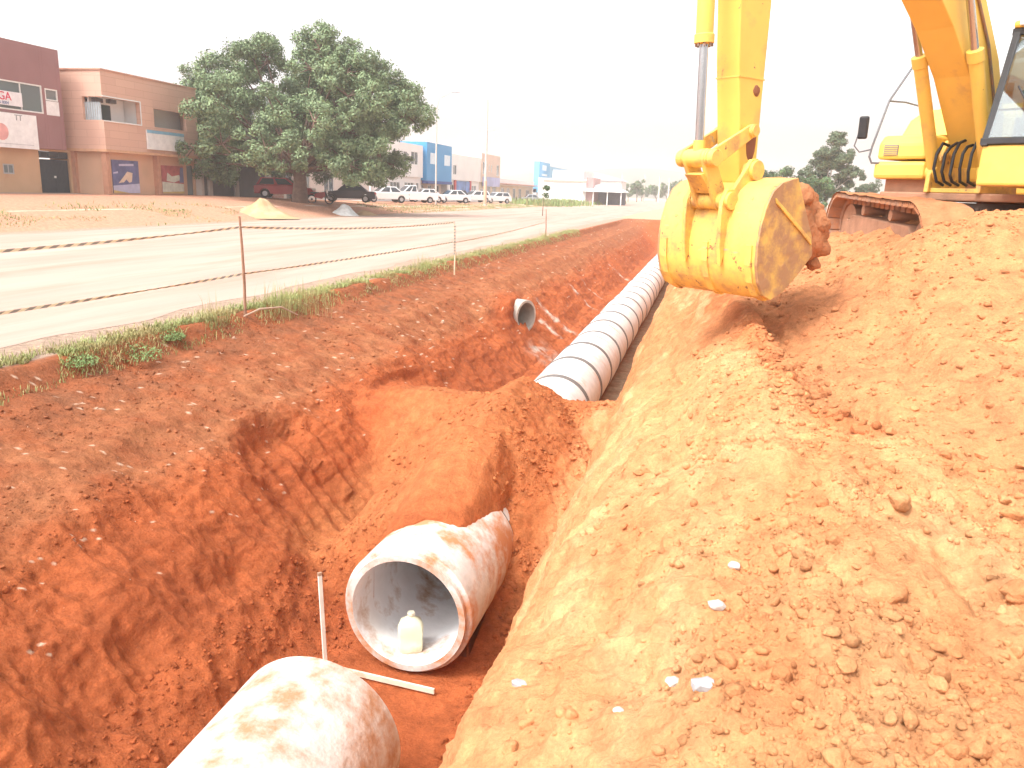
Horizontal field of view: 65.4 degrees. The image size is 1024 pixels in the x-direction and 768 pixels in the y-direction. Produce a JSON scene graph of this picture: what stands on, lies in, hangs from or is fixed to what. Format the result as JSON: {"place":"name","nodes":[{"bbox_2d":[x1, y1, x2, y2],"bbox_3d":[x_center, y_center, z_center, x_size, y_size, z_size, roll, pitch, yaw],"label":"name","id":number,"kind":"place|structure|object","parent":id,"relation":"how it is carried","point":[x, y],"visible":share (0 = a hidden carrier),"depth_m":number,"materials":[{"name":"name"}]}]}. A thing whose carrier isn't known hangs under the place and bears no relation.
{"place":"outdoors","nodes":[
{"label":"outdoors","id":0,"kind":"place"},
{"bbox_2d":[4,200,660,211],"bbox_3d":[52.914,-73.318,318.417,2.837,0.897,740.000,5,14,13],"label":"roadside path","id":1,"kind":"structure","parent":0,"point":[312,205],"depth_m":64.84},
{"bbox_2d":[479,100,493,205],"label":"utility pole","id":2,"kind":"object","parent":1,"relation":"on","point":[485,179],"visible":0.86,"depth_m":93.28,"materials":[{"name":"concrete"}]},
{"bbox_2d":[0,200,665,347],"bbox_3d":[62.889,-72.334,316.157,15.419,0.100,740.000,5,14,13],"label":"road","id":3,"kind":"structure","parent":0,"point":[34,278],"depth_m":20.67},
{"bbox_2d":[459,610,486,656],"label":"trench floor","id":4,"kind":"structure","parent":0,"point":[471,642],"depth_m":7.75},
{"bbox_2d":[317,572,326,659],"bbox_3d":[-1.673,2.134,7.051,0.037,0.986,0.103,-9,17,-38],"label":"measuring stick","id":5,"kind":"object","parent":4,"relation":"on","point":[322,615],"visible":0.77,"depth_m":7.03,"materials":[{"name":"white wood"}]},
{"bbox_2d":[345,510,513,671],"bbox_3d":[-0.737,1.844,7.758,1.200,1.200,1.620,5,14,14],"label":"concrete pipe","id":6,"kind":"object","parent":4,"relation":"on","point":[443,581],"visible":0.82,"depth_m":7.33,"materials":[{"name":"concrete"}]},
{"bbox_2d":[397,610,422,653],"bbox_3d":[-0.933,2.263,7.314,0.236,0.377,0.181,-1,14,-11],"label":"plastic jug","id":7,"kind":"object","parent":6,"relation":"in","point":[410,633],"visible":1,"depth_m":7.25,"materials":[{"name":"plastic"}]},
{"bbox_2d":[503,508,509,520],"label":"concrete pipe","id":8,"kind":"object","parent":4,"relation":"on","point":[505,511],"visible":0.02,"depth_m":8.38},
{"bbox_2d":[0,193,1023,767],"bbox_3d":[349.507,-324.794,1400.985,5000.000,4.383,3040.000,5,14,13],"label":"ground","id":9,"kind":"structure","parent":0,"point":[90,635],"depth_m":6.83,"materials":[{"name":"soil"}]},
{"bbox_2d":[0,37,87,193],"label":"maroon building","id":10,"kind":"structure","parent":9,"relation":"on","point":[32,129],"depth_m":43.14,"materials":[{"name":"paint"}]},
{"bbox_2d":[3,164,13,173],"bbox_3d":[-26.788,-11.429,42.327,0.100,0.520,0.700,5,14,13],"label":"window","id":11,"kind":"structure","parent":10,"relation":"in","point":[7,168],"depth_m":42.34,"materials":[{"name":"grey glass"}]},
{"bbox_2d":[0,79,43,113],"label":"window","id":12,"kind":"structure","parent":10,"relation":"in","point":[32,100],"depth_m":42.66,"materials":[{"name":"grey glass"}]},
{"bbox_2d":[44,88,57,101],"bbox_3d":[-25.589,-16.025,44.179,0.100,0.620,0.900,5,14,13],"label":"window","id":13,"kind":"structure","parent":10,"relation":"in","point":[50,94],"depth_m":44.21,"materials":[{"name":"grey glass"}]},
{"bbox_2d":[39,159,69,192],"bbox_3d":[-26.061,-11.712,45.472,0.145,2.100,2.020,5,14,13],"label":"door","id":14,"kind":"structure","parent":10,"relation":"in","point":[54,173],"depth_m":45.38,"materials":[{"name":"metal"}]},
{"bbox_2d":[64,353,99,367],"bbox_3d":[-5.032,-0.283,9.221,0.467,0.170,0.458,5,14,13],"label":"weed plant","id":15,"kind":"object","parent":9,"relation":"on","point":[84,360],"visible":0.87,"depth_m":9.19,"materials":[{"name":"green plant"}]},
{"bbox_2d":[49,68,201,194],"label":"salmon building","id":16,"kind":"structure","parent":9,"relation":"on","point":[124,132],"depth_m":47.61,"materials":[{"name":"paint"}]},
{"bbox_2d":[101,105,110,120],"bbox_3d":[-23.961,-15.340,47.155,0.038,2.200,0.700,5,14,13],"label":"balcony door","id":17,"kind":"structure","parent":16,"relation":"in","point":[106,113],"depth_m":46.96,"materials":[{"name":"grey glass"}]},
{"bbox_2d":[102,95,141,125],"bbox_3d":[-22.831,-16.006,46.728,0.030,1.410,3.220,5,14,13],"label":"window frame","id":18,"kind":"structure","parent":16,"relation":"in","point":[102,95],"depth_m":47.01,"materials":[{"name":"white paint"}]},
{"bbox_2d":[186,166,192,194],"bbox_3d":[-21.871,-13.650,53.976,0.070,2.150,0.650,5,14,13],"label":"glass door","id":19,"kind":"structure","parent":16,"relation":"in","point":[188,168],"depth_m":53.96,"materials":[{"name":"grey"}]},
{"bbox_2d":[122,344,162,362],"bbox_3d":[-4.710,-0.404,10.058,0.568,0.225,0.573,5,14,13],"label":"weed plant","id":20,"kind":"object","parent":9,"relation":"on","point":[149,354],"visible":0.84,"depth_m":10.01,"materials":[{"name":"green plant"}]},
{"bbox_2d":[161,330,186,340],"bbox_3d":[-4.622,-0.655,10.831,0.388,0.165,0.381,5,14,13],"label":"weed plant","id":21,"kind":"object","parent":9,"relation":"on","point":[174,336],"visible":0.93,"depth_m":10.78,"materials":[{"name":"green plant"}]},
{"bbox_2d":[238,216,246,317],"bbox_3d":[-4.193,-1.692,12.437,0.065,1.811,0.048,12,17,35],"label":"stake","id":22,"kind":"object","parent":9,"relation":"on","point":[243,275],"visible":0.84,"depth_m":12.40,"materials":[{"name":"brown wood"}]},
{"bbox_2d":[0,226,239,252],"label":"barrier tape","id":23,"kind":"object","parent":22,"relation":"attached to","point":[61,246],"visible":1,"depth_m":9.56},
{"bbox_2d":[0,273,241,314],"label":"barrier tape","id":24,"kind":"object","parent":22,"relation":"attached to","point":[58,304],"visible":1,"depth_m":9.62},
{"bbox_2d":[242,222,453,229],"bbox_3d":[-2.857,-3.366,16.810,0.026,0.223,9.738,6,14,15],"label":"barrier tape","id":25,"kind":"object","parent":22,"relation":"attached to","point":[298,228],"visible":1,"depth_m":14.79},
{"bbox_2d":[245,241,453,274],"bbox_3d":[-2.878,-2.768,16.954,0.026,0.064,9.738,6,14,15],"label":"barrier tape","id":26,"kind":"object","parent":22,"relation":"attached to","point":[345,259],"visible":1,"depth_m":15.55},
{"bbox_2d":[240,198,298,218],"bbox_3d":[-14.385,-10.118,45.662,4.672,1.096,4.048,5,14,13],"label":"sand pile","id":27,"kind":"object","parent":9,"relation":"on","point":[261,208],"visible":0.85,"depth_m":44.88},
{"bbox_2d":[0,199,540,226],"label":"dirt verge","id":28,"kind":"structure","parent":9,"relation":"on","point":[393,206],"depth_m":43.59,"materials":[{"name":"soil"}]},
{"bbox_2d":[243,306,297,316],"bbox_3d":[-3.846,-1.139,12.766,0.041,0.203,1.113,10,16,31],"label":"dry root","id":29,"kind":"object","parent":9,"relation":"on","point":[256,310],"visible":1,"depth_m":12.67,"materials":[{"name":"brown wood"}]},
{"bbox_2d":[186,123,368,199],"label":"shutter shop","id":30,"kind":"structure","parent":9,"relation":"on","point":[248,180],"depth_m":60.23,"materials":[{"name":"beige paint"}]},
{"bbox_2d":[286,174,291,198],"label":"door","id":31,"kind":"structure","parent":30,"relation":"in","point":[288,196],"depth_m":66.25,"materials":[{"name":"grey glass"}]},
{"bbox_2d":[324,178,333,198],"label":"shop door","id":32,"kind":"structure","parent":30,"relation":"in","point":[329,186],"depth_m":73.14,"materials":[{"name":"grey glass"}]},
{"bbox_2d":[167,656,399,767],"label":"concrete pipe","id":33,"kind":"object","parent":9,"relation":"on","point":[300,712],"visible":1,"depth_m":4.79,"materials":[{"name":"concrete"}]},
{"bbox_2d":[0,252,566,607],"bbox_3d":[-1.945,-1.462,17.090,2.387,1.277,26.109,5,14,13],"label":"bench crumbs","id":34,"kind":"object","parent":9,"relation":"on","point":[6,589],"visible":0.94,"depth_m":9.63,"materials":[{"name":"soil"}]},
{"bbox_2d":[29,491,538,767],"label":"floor crumbs","id":35,"kind":"object","parent":9,"relation":"on","point":[135,710],"visible":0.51,"depth_m":7.17,"materials":[{"name":"soil"}]},
{"bbox_2d":[253,177,315,197],"bbox_3d":[-16.697,-14.435,58.706,4.320,1.446,1.664,0,14,-7],"label":"parked car","id":36,"kind":"object","parent":9,"relation":"on","point":[266,187],"visible":0.72,"depth_m":57.87,"materials":[{"name":"red paint"}]},
{"bbox_2d":[0,229,581,405],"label":"verge grass","id":37,"kind":"structure","parent":9,"relation":"on","point":[80,346],"depth_m":11.65,"materials":[{"name":"plant"}]},
{"bbox_2d":[175,18,438,203],"bbox_3d":[-14.921,-18.573,55.303,16.843,12.312,17.048,-7,16,-33],"label":"mango tree","id":38,"kind":"object","parent":9,"relation":"on","point":[327,122],"visible":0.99,"depth_m":51.94,"materials":[{"name":"green plant"}]},
{"bbox_2d":[308,189,333,203],"bbox_3d":[-13.934,-13.658,57.991,1.918,1.114,0.643,-1,14,-11],"label":"motorcycle","id":39,"kind":"object","parent":9,"relation":"on","point":[320,195],"visible":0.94,"depth_m":57.88,"materials":[{"name":"red paint"}]},
{"bbox_2d":[332,204,358,215],"bbox_3d":[-11.440,-11.862,54.312,2.531,0.823,2.372,5,14,13],"label":"gravel pile","id":40,"kind":"object","parent":9,"relation":"on","point":[344,210],"visible":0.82,"depth_m":53.88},
{"bbox_2d":[321,184,376,202],"bbox_3d":[-13.184,-15.487,64.566,4.320,1.446,1.664,0,14,-7],"label":"parked car","id":41,"kind":"object","parent":9,"relation":"on","point":[354,192],"visible":0.77,"depth_m":63.83,"materials":[{"name":"paint"}]},
{"bbox_2d":[356,210,377,215],"bbox_3d":[-10.305,-12.074,56.290,2.769,0.443,2.008,5,14,13],"label":"sand pile","id":42,"kind":"object","parent":9,"relation":"on","point":[365,212],"visible":0.66,"depth_m":55.95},
{"bbox_2d":[365,186,409,202],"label":"parked car","id":43,"kind":"object","parent":9,"relation":"on","point":[395,194],"visible":0.65,"depth_m":73.68,"materials":[{"name":"white paint"}]},
{"bbox_2d":[353,141,422,200],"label":"white building","id":44,"kind":"structure","parent":9,"relation":"on","point":[415,175],"depth_m":92.09,"materials":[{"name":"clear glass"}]},
{"bbox_2d":[390,181,399,189],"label":"shop window","id":45,"kind":"structure","parent":44,"relation":"in","point":[392,183],"depth_m":88.89,"materials":[{"name":"grey glass"}]},
{"bbox_2d":[411,151,417,164],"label":"window","id":46,"kind":"structure","parent":44,"relation":"in","point":[414,154],"depth_m":93.26,"materials":[{"name":"grey glass"}]},
{"bbox_2d":[344,667,434,693],"bbox_3d":[-1.141,2.583,6.975,1.003,0.055,0.020,6,14,17],"label":"wooden lath","id":47,"kind":"object","parent":9,"relation":"on","point":[400,683],"visible":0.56,"depth_m":6.93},
{"bbox_2d":[392,185,438,202],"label":"pickup truck","id":48,"kind":"object","parent":9,"relation":"on","point":[415,194],"visible":0.59,"depth_m":80.50,"materials":[{"name":"white paint"}]},
{"bbox_2d":[400,141,451,193],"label":"blue building","id":49,"kind":"structure","parent":9,"relation":"on","point":[444,164],"depth_m":99.88,"materials":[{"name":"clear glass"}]},
{"bbox_2d":[409,189,445,202],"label":"parked car","id":50,"kind":"object","parent":9,"relation":"on","point":[441,197],"visible":0.39,"depth_m":88.67,"materials":[{"name":"white paint"}]},
{"bbox_2d":[435,91,459,204],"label":"street lamp","id":51,"kind":"object","parent":9,"relation":"on","point":[436,147],"visible":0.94,"depth_m":83.00,"materials":[{"name":"metal"}]},
{"bbox_2d":[453,224,455,274],"bbox_3d":[-1.556,-3.508,21.552,0.065,1.601,0.056,0,14,-9],"label":"stake","id":52,"kind":"object","parent":9,"relation":"on","point":[454,247],"visible":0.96,"depth_m":21.51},
{"bbox_2d":[455,222,544,242],"bbox_3d":[-0.022,-5.521,28.518,0.026,0.162,14.887,5,14,11],"label":"barrier tape","id":53,"kind":"object","parent":52,"relation":"attached to","point":[499,233],"visible":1,"depth_m":26.43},
{"bbox_2d":[441,190,471,202],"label":"parked car","id":54,"kind":"object","parent":9,"relation":"on","point":[460,196],"visible":0.68,"depth_m":91.50,"materials":[{"name":"white paint"}]},
{"bbox_2d":[298,376,615,578],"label":"heap crumbs","id":55,"kind":"object","parent":9,"relation":"on","point":[532,461],"visible":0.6,"depth_m":9.53,"materials":[{"name":"soil"}]},
{"bbox_2d":[441,154,480,201],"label":"white shop","id":56,"kind":"structure","parent":9,"relation":"on","point":[466,173],"depth_m":112.42,"materials":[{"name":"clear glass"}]},
{"bbox_2d":[453,165,456,174],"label":"window","id":57,"kind":"structure","parent":56,"relation":"in","point":[454,166],"depth_m":108.14,"materials":[{"name":"grey glass"}]},
{"bbox_2d":[452,152,499,201],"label":"pinkish building","id":58,"kind":"structure","parent":9,"relation":"on","point":[493,173],"depth_m":125.12,"materials":[{"name":"pink paint"}]},
{"bbox_2d":[467,191,491,201],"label":"parked car","id":59,"kind":"object","parent":9,"relation":"on","point":[477,195],"visible":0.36,"depth_m":101.78,"materials":[{"name":"white paint"}]},
{"bbox_2d":[482,192,511,203],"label":"parked car","id":60,"kind":"object","parent":9,"relation":"on","point":[500,197],"visible":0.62,"depth_m":108.36,"materials":[{"name":"white paint"}]},
{"bbox_2d":[498,179,537,201],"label":"cream shop","id":61,"kind":"structure","parent":9,"relation":"on","point":[514,189],"depth_m":143.21,"materials":[{"name":"paint"}]},
{"bbox_2d":[512,678,526,686],"bbox_3d":[0.037,1.307,3.466,0.081,0.046,0.060,5,14,13],"label":"grey stone","id":62,"kind":"object","parent":9,"relation":"on","point":[517,682],"visible":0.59,"depth_m":3.45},
{"bbox_2d":[513,299,535,329],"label":"stub pipe","id":63,"kind":"object","parent":9,"relation":"on","point":[524,311],"visible":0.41,"depth_m":21.05,"materials":[{"name":"concrete"}]},
{"bbox_2d":[517,194,540,200],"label":"parked car","id":64,"kind":"object","parent":9,"relation":"on","point":[533,196],"visible":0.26,"depth_m":132.89,"materials":[{"name":"silver metal"}]},
{"bbox_2d":[541,184,550,215],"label":"sapling","id":65,"kind":"object","parent":9,"relation":"on","point":[546,188],"visible":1,"depth_m":65.36,"materials":[{"name":"green plant"}]},
{"bbox_2d":[533,161,566,195],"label":"blue sign building","id":66,"kind":"structure","parent":9,"relation":"on","point":[543,170],"depth_m":159.75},
{"bbox_2d":[535,374,589,400],"bbox_3d":[0.570,0.610,13.080,1.224,1.224,1.655,-32,4,19],"label":"concrete pipe","id":67,"kind":"object","parent":9,"relation":"on","point":[566,387],"visible":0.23,"depth_m":13.28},
{"bbox_2d":[534,356,602,401],"bbox_3d":[0.944,0.242,14.613,1.224,1.224,1.655,45,19,1],"label":"concrete pipe","id":68,"kind":"object","parent":9,"relation":"on","point":[584,373],"visible":0.42,"depth_m":14.49,"materials":[{"name":"concrete"}]},
{"bbox_2d":[538,170,600,204],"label":"white hall","id":69,"kind":"structure","parent":9,"relation":"on","point":[569,184],"depth_m":147.73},
{"bbox_2d":[553,342,611,394],"bbox_3d":[1.326,-0.115,16.146,1.224,1.224,1.655,18,17,9],"label":"concrete pipe","id":70,"kind":"object","parent":9,"relation":"on","point":[597,357],"visible":0.44,"depth_m":16.03,"materials":[{"name":"concrete"}]},
{"bbox_2d":[571,330,620,381],"bbox_3d":[1.722,-0.462,17.679,1.224,1.224,1.655,37,19,3],"label":"concrete pipe","id":71,"kind":"object","parent":9,"relation":"on","point":[607,344],"visible":0.47,"depth_m":17.56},
{"bbox_2d":[579,319,627,360],"bbox_3d":[2.104,-0.837,19.207,1.224,1.224,1.655,48,19,0],"label":"concrete pipe","id":72,"kind":"object","parent":9,"relation":"on","point":[615,330],"visible":0.47,"depth_m":19.07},
{"bbox_2d":[581,185,628,205],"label":"open shelter","id":73,"kind":"object","parent":9,"relation":"on","point":[611,195],"visible":0.7,"depth_m":153.16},
{"bbox_2d":[594,173,626,190],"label":"roof","id":74,"kind":"structure","parent":73,"relation":"attached to","point":[613,181],"depth_m":166.66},
{"bbox_2d":[589,311,633,349],"bbox_3d":[2.480,-1.191,20.743,1.224,1.224,1.655,-14,9,17],"label":"concrete pipe","id":75,"kind":"object","parent":9,"relation":"on","point":[622,321],"visible":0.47,"depth_m":20.68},
{"bbox_2d":[613,706,623,711],"bbox_3d":[0.379,1.163,2.841,0.041,0.028,0.034,5,14,13],"label":"white stone","id":76,"kind":"object","parent":9,"relation":"on","point":[618,709],"visible":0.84,"depth_m":2.83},
{"bbox_2d":[600,303,638,339],"bbox_3d":[2.875,-1.542,22.275,1.224,1.224,1.655,-4,12,15],"label":"concrete pipe","id":77,"kind":"object","parent":9,"relation":"on","point":[629,313],"visible":0.33,"depth_m":22.18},
{"bbox_2d":[606,296,642,327],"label":"concrete pipe","id":78,"kind":"object","parent":9,"relation":"on","point":[634,305],"visible":0.35,"depth_m":23.76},
{"bbox_2d":[626,184,632,201],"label":"street tree","id":79,"kind":"object","parent":9,"relation":"on","point":[629,194],"visible":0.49,"depth_m":283.12,"materials":[{"name":"green plant"}]},
{"bbox_2d":[613,291,646,320],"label":"concrete pipe","id":80,"kind":"object","parent":9,"relation":"on","point":[638,298],"visible":0.26,"depth_m":25.35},
{"bbox_2d":[620,286,651,316],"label":"concrete pipe","id":81,"kind":"object","parent":9,"relation":"on","point":[644,293],"visible":0.39,"depth_m":26.78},
{"bbox_2d":[630,179,645,201],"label":"street tree","id":82,"kind":"object","parent":9,"relation":"on","point":[637,185],"visible":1,"depth_m":239.43,"materials":[{"name":"green plant"}]},
{"bbox_2d":[624,281,654,306],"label":"concrete pipe","id":83,"kind":"object","parent":9,"relation":"on","point":[647,287],"visible":0.38,"depth_m":28.38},
{"bbox_2d":[627,277,656,300],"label":"concrete pipe","id":84,"kind":"object","parent":9,"relation":"on","point":[650,283],"visible":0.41,"depth_m":29.98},
{"bbox_2d":[637,185,647,200],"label":"street tree","id":85,"kind":"object","parent":9,"relation":"on","point":[646,189],"visible":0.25,"depth_m":289.08,"materials":[{"name":"green plant"}]},
{"bbox_2d":[632,273,659,299],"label":"concrete pipe","id":86,"kind":"object","parent":9,"relation":"on","point":[653,279],"visible":0.34,"depth_m":31.38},
{"bbox_2d":[636,270,661,292],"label":"concrete pipe","id":87,"kind":"object","parent":9,"relation":"on","point":[656,275],"visible":0.37,"depth_m":33.00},
{"bbox_2d":[640,266,664,286],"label":"concrete pipe","id":88,"kind":"object","parent":9,"relation":"on","point":[656,270],"visible":0.31,"depth_m":34.39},
{"bbox_2d":[644,264,664,282],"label":"concrete pipe","id":89,"kind":"object","parent":9,"relation":"on","point":[654,265],"visible":0.17,"depth_m":36.00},
{"bbox_2d":[646,184,665,201],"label":"street tree","id":90,"kind":"object","parent":9,"relation":"on","point":[653,190],"visible":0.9,"depth_m":277.77,"materials":[{"name":"green plant"}]},
{"bbox_2d":[657,177,660,202],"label":"utility pole","id":91,"kind":"object","parent":9,"relation":"on","point":[659,179],"visible":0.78,"depth_m":247.07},
{"bbox_2d":[657,182,674,199],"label":"street tree","id":92,"kind":"object","parent":9,"relation":"on","point":[663,190],"visible":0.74,"depth_m":268.30,"materials":[{"name":"green plant"}]},
{"bbox_2d":[665,676,678,686],"bbox_3d":[0.571,1.056,2.830,0.057,0.035,0.047,5,14,13],"label":"white stone","id":93,"kind":"object","parent":9,"relation":"on","point":[672,681],"visible":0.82,"depth_m":2.82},
{"bbox_2d":[668,179,681,193],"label":"street tree","id":94,"kind":"object","parent":9,"relation":"on","point":[675,183],"visible":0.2,"depth_m":254.22,"materials":[{"name":"green plant"}]},
{"bbox_2d":[691,676,713,691],"bbox_3d":[0.637,0.996,2.634,0.092,0.055,0.072,5,14,13],"label":"grey stone","id":95,"kind":"object","parent":9,"relation":"on","point":[702,684],"visible":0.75,"depth_m":2.61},
{"bbox_2d":[708,599,725,610],"bbox_3d":[0.801,0.866,3.121,0.071,0.042,0.048,5,14,13],"label":"white stone","id":96,"kind":"object","parent":9,"relation":"on","point":[718,605],"visible":1,"depth_m":3.10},
{"bbox_2d":[728,561,739,569],"bbox_3d":[0.962,0.789,3.453,0.054,0.038,0.043,5,14,13],"label":"white stone","id":97,"kind":"object","parent":9,"relation":"on","point":[733,564],"visible":0.97,"depth_m":3.44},
{"bbox_2d":[502,313,1023,767],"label":"pale crumbs","id":98,"kind":"object","parent":9,"relation":"on","point":[868,744],"visible":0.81,"depth_m":2.79,"materials":[{"name":"soil"}]},
{"bbox_2d":[762,165,794,177],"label":"bushy tree","id":99,"kind":"object","parent":9,"relation":"on","point":[786,172],"visible":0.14,"depth_m":87.39,"materials":[{"name":"green plant"}]},
{"bbox_2d":[791,168,815,182],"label":"bushy tree","id":100,"kind":"object","parent":9,"relation":"on","point":[801,178],"visible":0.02,"depth_m":89.28,"materials":[{"name":"green plant"}]},
{"bbox_2d":[803,176,836,207],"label":"bushy tree","id":101,"kind":"object","parent":9,"relation":"on","point":[817,185],"visible":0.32,"depth_m":84.18,"materials":[{"name":"green plant"}]},
{"bbox_2d":[797,131,866,210],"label":"tall tree","id":102,"kind":"object","parent":9,"relation":"on","point":[826,160],"visible":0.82,"depth_m":88.33,"materials":[{"name":"green plant"}]},
{"bbox_2d":[657,0,1023,300],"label":"excavator","id":103,"kind":"object","parent":9,"relation":"on","point":[733,221],"visible":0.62,"depth_m":8.91,"materials":[{"name":"metal"}]},
{"bbox_2d":[768,177,830,270],"bbox_3d":[2.640,-1.623,8.226,1.158,0.998,1.245,-9,17,-38],"label":"soil load","id":104,"kind":"object","parent":103,"relation":"in","point":[819,223],"visible":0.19,"depth_m":7.82},
{"bbox_2d":[849,185,869,192],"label":"bushy tree","id":105,"kind":"object","parent":9,"relation":"on","point":[862,189],"visible":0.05,"depth_m":90.69,"materials":[{"name":"green plant"}]},
{"bbox_2d":[859,179,881,192],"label":"bushy tree","id":106,"kind":"object","parent":9,"relation":"on","point":[871,187],"visible":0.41,"depth_m":93.86,"materials":[{"name":"green plant"}]},
{"bbox_2d":[731,323,1023,481],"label":"lip clods","id":107,"kind":"object","parent":9,"relation":"on","point":[859,427],"visible":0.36,"depth_m":5.64,"materials":[{"name":"soil"}]},
{"bbox_2d":[747,209,1023,474],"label":"red crumbs","id":108,"kind":"object","parent":9,"relation":"on","point":[988,406],"visible":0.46,"depth_m":7.11,"materials":[{"name":"soil"}]},
{"bbox_2d":[825,491,1023,604],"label":"clods","id":109,"kind":"object","parent":9,"relation":"on","point":[883,590],"visible":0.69,"depth_m":2.98,"materials":[{"name":"soil"}]},
{"bbox_2d":[0,0,1023,184],"label":"sky","id":110,"kind":"structure","parent":0,"point":[577,85],"materials":[{"name":"white"}]},
{"bbox_2d":[509,197,625,206],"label":"grass","id":111,"kind":"structure","parent":0,"point":[547,202],"depth_m":120.05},
{"bbox_2d":[500,168,968,203],"bbox_3d":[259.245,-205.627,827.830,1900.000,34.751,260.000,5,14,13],"label":"hills","id":112,"kind":"structure","parent":0,"point":[631,176],"depth_m":855.23,"materials":[{"name":"white"}]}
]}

